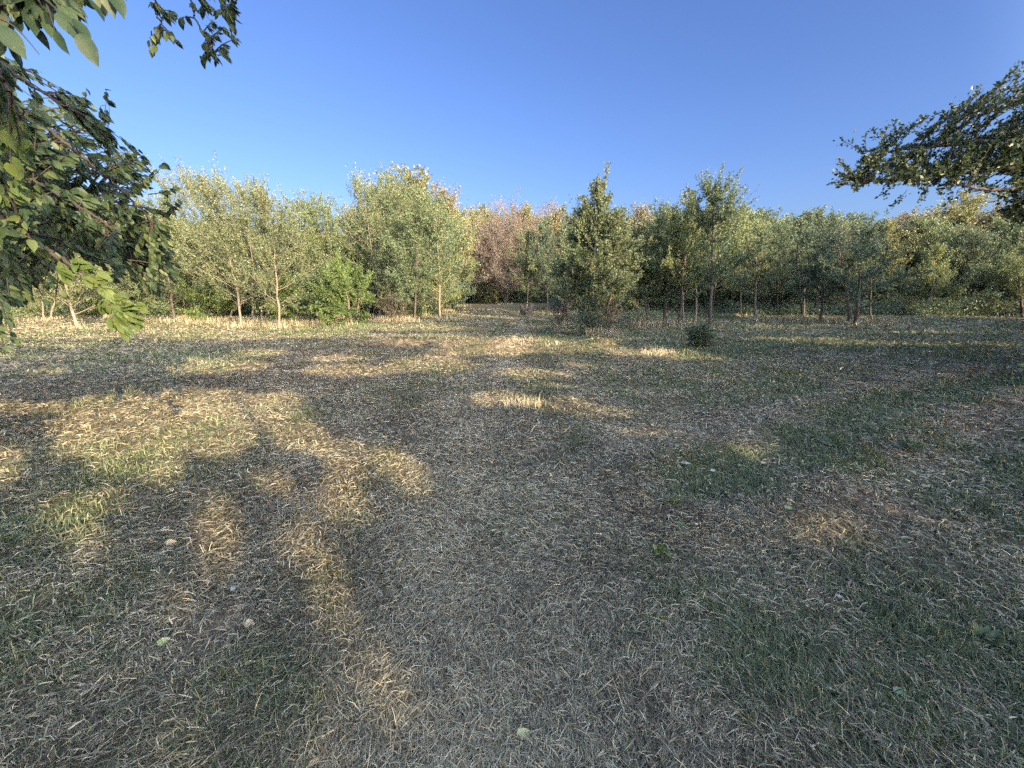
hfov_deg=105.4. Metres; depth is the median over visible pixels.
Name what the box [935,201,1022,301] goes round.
wood tree
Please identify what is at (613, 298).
wood tree
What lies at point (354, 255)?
bushy tree
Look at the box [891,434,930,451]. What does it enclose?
weed plant
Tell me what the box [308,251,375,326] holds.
bushy tree
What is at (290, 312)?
bushy tree
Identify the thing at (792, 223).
wood tree
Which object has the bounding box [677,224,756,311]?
wood tree
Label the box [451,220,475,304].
young tree
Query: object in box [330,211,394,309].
wood tree
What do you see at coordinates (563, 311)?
shrub
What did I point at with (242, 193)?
young tree
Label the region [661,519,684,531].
weed plant
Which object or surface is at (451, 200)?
wood tree
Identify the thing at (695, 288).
young tree
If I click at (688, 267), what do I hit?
young tree
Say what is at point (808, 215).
wood tree
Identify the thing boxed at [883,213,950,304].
wood tree
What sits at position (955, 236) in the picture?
wood tree
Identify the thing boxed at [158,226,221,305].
wood tree
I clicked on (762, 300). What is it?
wood tree
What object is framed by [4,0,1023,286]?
sky
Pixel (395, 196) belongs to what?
young tree
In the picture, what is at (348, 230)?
wood tree
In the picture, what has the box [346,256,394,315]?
bushy tree
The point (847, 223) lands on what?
wood tree
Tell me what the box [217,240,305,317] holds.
bushy tree
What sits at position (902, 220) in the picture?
wood tree
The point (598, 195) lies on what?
young tree
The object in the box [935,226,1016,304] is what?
tree
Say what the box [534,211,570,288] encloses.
wood tree
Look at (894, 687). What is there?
fallen leaf
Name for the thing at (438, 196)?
young tree
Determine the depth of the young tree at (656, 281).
18.17 m
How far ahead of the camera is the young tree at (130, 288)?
29.68 m
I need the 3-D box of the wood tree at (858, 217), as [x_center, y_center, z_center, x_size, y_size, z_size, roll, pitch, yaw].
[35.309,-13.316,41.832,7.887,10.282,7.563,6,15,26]
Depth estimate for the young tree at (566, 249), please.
26.22 m
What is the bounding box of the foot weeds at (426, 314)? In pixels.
[17,302,1023,335]
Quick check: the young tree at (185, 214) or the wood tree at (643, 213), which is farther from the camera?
the wood tree at (643, 213)
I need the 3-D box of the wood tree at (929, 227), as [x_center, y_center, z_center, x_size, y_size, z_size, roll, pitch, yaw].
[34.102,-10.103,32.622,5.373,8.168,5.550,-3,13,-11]
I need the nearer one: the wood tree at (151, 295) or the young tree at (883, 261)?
the young tree at (883, 261)
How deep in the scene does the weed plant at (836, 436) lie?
3.97 m
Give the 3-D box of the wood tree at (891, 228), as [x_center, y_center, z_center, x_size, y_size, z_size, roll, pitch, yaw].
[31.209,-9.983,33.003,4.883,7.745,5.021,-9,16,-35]
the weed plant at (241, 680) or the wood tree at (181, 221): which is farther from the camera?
the wood tree at (181, 221)
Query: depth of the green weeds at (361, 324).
18.35 m
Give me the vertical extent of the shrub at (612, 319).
1.842 m
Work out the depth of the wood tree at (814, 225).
32.95 m
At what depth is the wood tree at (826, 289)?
29.73 m
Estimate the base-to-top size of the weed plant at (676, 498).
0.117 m
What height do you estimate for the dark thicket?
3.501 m
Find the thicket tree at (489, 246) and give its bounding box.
[464,186,562,303]
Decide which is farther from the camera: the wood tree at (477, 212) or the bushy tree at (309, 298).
the wood tree at (477, 212)
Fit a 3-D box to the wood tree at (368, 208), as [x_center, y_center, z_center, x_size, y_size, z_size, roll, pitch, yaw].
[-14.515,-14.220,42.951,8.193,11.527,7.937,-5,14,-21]
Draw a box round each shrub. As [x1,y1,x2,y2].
[370,286,412,320]
[547,299,574,322]
[567,289,612,335]
[588,289,624,331]
[885,291,937,313]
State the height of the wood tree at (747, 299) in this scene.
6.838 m
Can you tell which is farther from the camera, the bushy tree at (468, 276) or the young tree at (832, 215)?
the bushy tree at (468, 276)
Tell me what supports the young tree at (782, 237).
on the ground at (910, 511)
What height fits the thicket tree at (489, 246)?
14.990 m
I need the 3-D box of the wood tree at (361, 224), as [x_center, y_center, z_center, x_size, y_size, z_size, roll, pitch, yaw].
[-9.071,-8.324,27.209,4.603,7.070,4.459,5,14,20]
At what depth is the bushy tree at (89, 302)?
25.54 m
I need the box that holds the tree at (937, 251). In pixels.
[893,241,978,309]
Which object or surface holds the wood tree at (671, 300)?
on the ground at (910, 511)
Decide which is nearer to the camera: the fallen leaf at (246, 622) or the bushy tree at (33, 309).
the fallen leaf at (246, 622)
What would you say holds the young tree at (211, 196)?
on the ground at (910, 511)
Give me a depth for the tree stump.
26.70 m
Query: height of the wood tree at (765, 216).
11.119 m
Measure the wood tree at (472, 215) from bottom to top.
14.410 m
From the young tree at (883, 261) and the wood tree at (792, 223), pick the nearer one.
the young tree at (883, 261)
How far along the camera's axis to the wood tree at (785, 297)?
32.91 m
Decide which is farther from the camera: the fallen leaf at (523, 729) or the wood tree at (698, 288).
the wood tree at (698, 288)
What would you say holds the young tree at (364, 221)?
on the ground at (910, 511)
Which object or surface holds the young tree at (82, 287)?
on the ground at (910, 511)
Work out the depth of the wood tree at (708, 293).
32.63 m
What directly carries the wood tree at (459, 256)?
on the ground at (910, 511)
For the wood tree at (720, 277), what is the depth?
33.33 m
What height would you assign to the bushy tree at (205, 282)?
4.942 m
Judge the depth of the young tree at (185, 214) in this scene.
22.72 m
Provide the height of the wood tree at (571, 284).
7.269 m
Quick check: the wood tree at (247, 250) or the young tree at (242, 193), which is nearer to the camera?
the young tree at (242, 193)
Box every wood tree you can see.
[78,230,160,308]
[131,280,169,312]
[144,226,198,306]
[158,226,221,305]
[164,215,206,300]
[172,229,255,309]
[233,217,268,301]
[250,234,301,306]
[280,241,319,303]
[296,230,339,273]
[320,203,360,269]
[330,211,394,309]
[342,197,379,262]
[342,208,404,314]
[353,161,468,308]
[381,208,436,305]
[411,206,477,309]
[417,180,492,308]
[419,200,480,310]
[450,205,481,286]
[467,209,496,301]
[468,202,506,291]
[470,209,498,301]
[480,215,516,302]
[488,211,548,289]
[489,188,524,283]
[499,201,559,301]
[514,196,559,298]
[534,203,570,286]
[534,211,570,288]
[543,218,615,303]
[587,256,649,312]
[626,201,657,304]
[627,224,662,311]
[628,218,663,308]
[647,203,677,310]
[651,225,683,310]
[662,223,715,311]
[669,206,701,306]
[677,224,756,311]
[685,204,747,309]
[688,212,753,308]
[717,225,776,309]
[719,206,791,300]
[745,223,804,305]
[747,204,787,287]
[756,214,831,307]
[757,205,835,305]
[760,223,813,304]
[779,211,845,305]
[790,228,867,305]
[812,223,878,304]
[813,225,894,304]
[834,215,885,299]
[835,209,890,296]
[858,217,929,305]
[868,206,954,300]
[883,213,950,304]
[886,211,972,304]
[893,223,973,301]
[919,188,1016,306]
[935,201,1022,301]
[951,214,1023,300]
[981,220,1023,306]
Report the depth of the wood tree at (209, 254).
26.20 m
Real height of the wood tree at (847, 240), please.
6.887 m
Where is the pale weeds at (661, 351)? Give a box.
[500,336,680,414]
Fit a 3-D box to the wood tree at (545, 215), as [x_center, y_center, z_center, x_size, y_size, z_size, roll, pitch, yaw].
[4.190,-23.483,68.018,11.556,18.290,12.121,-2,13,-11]
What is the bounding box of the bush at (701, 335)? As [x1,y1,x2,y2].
[680,316,719,346]
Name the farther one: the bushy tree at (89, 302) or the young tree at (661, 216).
the bushy tree at (89, 302)
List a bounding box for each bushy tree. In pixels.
[11,256,99,319]
[73,257,161,312]
[148,257,227,317]
[169,274,240,321]
[173,235,262,319]
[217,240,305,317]
[249,271,312,322]
[264,230,335,315]
[285,262,351,322]
[298,243,368,315]
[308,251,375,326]
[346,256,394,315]
[374,272,430,317]
[395,262,460,312]
[434,251,474,309]
[434,252,483,305]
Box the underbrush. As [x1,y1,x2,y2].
[66,280,1009,309]
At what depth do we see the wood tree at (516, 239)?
65.19 m
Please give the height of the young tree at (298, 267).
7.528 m
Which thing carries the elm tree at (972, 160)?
on the ground at (910, 511)
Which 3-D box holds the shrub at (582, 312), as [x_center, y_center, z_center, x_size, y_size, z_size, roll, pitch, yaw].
[2.704,-2.369,13.607,1.488,1.870,1.450,-4,14,-17]
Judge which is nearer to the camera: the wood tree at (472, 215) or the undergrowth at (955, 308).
the undergrowth at (955, 308)
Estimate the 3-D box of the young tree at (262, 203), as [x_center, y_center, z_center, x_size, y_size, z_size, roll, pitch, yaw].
[-10.689,-5.621,16.881,4.520,6.614,5.244,0,13,0]
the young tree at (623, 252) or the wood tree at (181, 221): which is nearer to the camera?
the young tree at (623, 252)
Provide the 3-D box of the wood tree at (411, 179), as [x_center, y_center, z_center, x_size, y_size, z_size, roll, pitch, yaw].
[-8.014,-11.728,32.107,9.929,11.679,10.209,-10,17,-38]
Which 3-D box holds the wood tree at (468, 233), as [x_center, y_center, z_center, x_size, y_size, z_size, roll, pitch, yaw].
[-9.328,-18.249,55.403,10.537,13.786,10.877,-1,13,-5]
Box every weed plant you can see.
[233,675,248,686]
[347,695,369,714]
[651,541,672,563]
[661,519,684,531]
[663,493,683,504]
[818,429,853,445]
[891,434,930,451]
[960,621,1005,650]
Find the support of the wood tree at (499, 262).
on the ground at (910, 511)
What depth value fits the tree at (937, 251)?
28.29 m
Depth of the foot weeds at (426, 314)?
22.16 m
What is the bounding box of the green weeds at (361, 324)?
[254,319,387,330]
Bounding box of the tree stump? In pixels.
[519,302,533,315]
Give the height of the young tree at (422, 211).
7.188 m
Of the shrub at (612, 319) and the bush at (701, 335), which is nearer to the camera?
the bush at (701, 335)
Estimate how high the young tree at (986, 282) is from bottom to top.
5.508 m
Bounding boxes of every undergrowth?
[3,295,442,316]
[568,299,736,318]
[731,291,1023,315]
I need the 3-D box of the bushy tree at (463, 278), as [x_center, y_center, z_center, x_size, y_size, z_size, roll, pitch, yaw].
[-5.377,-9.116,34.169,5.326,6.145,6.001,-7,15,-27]
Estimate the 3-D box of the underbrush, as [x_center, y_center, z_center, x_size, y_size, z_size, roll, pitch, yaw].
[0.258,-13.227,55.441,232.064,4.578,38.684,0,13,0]
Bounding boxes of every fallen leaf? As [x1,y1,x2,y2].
[152,637,170,645]
[163,539,176,544]
[241,619,254,626]
[512,728,529,739]
[889,686,906,694]
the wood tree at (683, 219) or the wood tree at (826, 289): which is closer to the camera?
the wood tree at (826, 289)
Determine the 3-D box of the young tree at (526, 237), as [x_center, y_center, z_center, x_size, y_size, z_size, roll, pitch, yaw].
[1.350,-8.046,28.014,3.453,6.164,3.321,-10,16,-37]
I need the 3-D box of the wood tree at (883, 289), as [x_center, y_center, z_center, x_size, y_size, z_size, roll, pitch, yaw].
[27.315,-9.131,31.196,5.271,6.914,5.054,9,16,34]
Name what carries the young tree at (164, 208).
on the ground at (910, 511)
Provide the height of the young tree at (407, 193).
10.744 m
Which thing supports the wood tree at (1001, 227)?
on the ground at (910, 511)
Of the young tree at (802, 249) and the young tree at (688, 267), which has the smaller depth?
the young tree at (688, 267)
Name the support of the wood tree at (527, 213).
on the ground at (910, 511)
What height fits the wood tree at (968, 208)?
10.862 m
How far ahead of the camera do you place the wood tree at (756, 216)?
31.11 m
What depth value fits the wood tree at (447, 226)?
29.01 m
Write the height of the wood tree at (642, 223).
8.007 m
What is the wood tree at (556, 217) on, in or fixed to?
on the ground at (910, 511)
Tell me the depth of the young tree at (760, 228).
25.66 m
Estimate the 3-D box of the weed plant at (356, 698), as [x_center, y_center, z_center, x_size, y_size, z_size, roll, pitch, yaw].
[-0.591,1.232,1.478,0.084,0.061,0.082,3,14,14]
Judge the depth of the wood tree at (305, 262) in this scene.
27.89 m
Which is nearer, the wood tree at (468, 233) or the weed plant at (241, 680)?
the weed plant at (241, 680)
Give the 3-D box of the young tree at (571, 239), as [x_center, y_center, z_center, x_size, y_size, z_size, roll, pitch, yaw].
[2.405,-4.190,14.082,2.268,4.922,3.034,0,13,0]
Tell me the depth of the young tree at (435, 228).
22.00 m
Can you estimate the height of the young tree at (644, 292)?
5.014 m
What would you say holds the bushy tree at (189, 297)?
on the ground at (910, 511)
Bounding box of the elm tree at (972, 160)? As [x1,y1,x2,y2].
[827,61,1023,223]
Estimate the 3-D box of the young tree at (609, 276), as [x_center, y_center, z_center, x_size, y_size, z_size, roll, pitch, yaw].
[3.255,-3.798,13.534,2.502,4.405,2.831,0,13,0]
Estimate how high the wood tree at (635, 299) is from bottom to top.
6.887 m
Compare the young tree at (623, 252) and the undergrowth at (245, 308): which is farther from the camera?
the undergrowth at (245, 308)
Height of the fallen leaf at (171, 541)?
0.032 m
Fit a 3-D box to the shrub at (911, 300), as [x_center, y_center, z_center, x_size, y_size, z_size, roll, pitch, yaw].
[28.079,-5.682,27.963,1.992,1.899,2.981,2,13,9]
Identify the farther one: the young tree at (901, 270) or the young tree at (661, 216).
the young tree at (901, 270)
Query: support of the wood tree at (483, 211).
on the ground at (910, 511)
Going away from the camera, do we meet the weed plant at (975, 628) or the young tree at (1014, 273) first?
the weed plant at (975, 628)
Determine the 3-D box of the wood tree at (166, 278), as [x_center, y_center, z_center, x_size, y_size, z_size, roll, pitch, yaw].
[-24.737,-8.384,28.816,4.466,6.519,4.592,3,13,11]
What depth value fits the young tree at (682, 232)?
17.05 m
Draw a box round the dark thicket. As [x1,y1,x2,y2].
[464,284,552,302]
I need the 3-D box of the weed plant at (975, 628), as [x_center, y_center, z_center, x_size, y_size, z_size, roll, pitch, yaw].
[2.147,1.145,1.778,0.154,0.110,0.130,-9,16,-35]
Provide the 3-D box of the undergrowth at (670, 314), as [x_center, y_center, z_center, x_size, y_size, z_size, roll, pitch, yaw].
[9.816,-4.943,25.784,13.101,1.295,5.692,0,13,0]
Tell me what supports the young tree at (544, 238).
on the ground at (910, 511)
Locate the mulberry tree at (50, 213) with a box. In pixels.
[0,0,241,352]
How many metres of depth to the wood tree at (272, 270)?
27.07 m
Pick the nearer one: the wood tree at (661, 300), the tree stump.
the tree stump
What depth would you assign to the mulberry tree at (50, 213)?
2.69 m
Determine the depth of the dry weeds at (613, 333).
19.58 m
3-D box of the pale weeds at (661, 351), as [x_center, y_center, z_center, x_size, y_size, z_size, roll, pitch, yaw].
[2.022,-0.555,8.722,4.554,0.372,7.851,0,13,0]
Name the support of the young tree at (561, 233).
on the ground at (910, 511)
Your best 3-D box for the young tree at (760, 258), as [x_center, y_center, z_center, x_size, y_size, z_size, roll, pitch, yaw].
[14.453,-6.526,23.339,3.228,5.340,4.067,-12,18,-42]
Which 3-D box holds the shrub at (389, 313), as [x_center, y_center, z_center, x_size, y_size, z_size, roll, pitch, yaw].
[-6.697,-4.469,21.888,2.217,2.041,2.584,0,13,0]
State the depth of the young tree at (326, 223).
22.05 m
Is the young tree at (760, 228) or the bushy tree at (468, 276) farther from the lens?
the bushy tree at (468, 276)
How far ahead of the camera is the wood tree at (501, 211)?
66.84 m
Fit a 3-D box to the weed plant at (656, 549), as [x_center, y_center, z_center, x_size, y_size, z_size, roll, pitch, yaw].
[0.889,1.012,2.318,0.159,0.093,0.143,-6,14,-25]
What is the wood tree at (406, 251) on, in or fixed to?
on the ground at (910, 511)
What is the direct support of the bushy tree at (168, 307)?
on the ground at (910, 511)
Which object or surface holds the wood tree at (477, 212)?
on the ground at (910, 511)
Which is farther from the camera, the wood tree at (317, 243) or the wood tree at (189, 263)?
the wood tree at (317, 243)
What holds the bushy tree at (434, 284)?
on the ground at (910, 511)
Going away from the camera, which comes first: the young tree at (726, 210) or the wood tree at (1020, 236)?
the young tree at (726, 210)
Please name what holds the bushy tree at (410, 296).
on the ground at (910, 511)
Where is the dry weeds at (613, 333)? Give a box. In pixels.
[166,314,921,337]
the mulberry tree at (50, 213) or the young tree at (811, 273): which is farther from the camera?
the young tree at (811, 273)
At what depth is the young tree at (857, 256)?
17.97 m
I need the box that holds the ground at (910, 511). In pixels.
[0,297,1023,767]
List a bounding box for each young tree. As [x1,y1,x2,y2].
[28,248,133,327]
[77,198,163,299]
[80,180,228,319]
[129,154,246,309]
[142,150,301,326]
[188,168,285,317]
[214,170,333,327]
[262,187,339,318]
[276,193,349,306]
[301,160,424,314]
[318,165,449,288]
[351,181,450,316]
[373,183,454,318]
[383,190,480,318]
[421,176,476,281]
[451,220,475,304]
[505,227,545,309]
[521,219,565,313]
[527,220,579,323]
[547,213,596,310]
[549,161,635,327]
[550,194,609,333]
[569,205,644,328]
[589,216,654,330]
[619,217,674,320]
[631,220,679,320]
[636,195,707,322]
[642,189,731,325]
[663,217,715,322]
[682,161,769,327]
[684,212,729,323]
[714,202,770,315]
[722,226,799,316]
[757,221,816,308]
[772,219,847,315]
[786,204,862,312]
[790,232,864,320]
[809,211,936,324]
[839,219,921,317]
[872,263,945,303]
[948,244,1023,316]
[951,247,1023,300]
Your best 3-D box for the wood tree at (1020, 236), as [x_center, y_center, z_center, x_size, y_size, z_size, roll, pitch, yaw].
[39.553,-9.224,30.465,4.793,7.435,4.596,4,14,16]

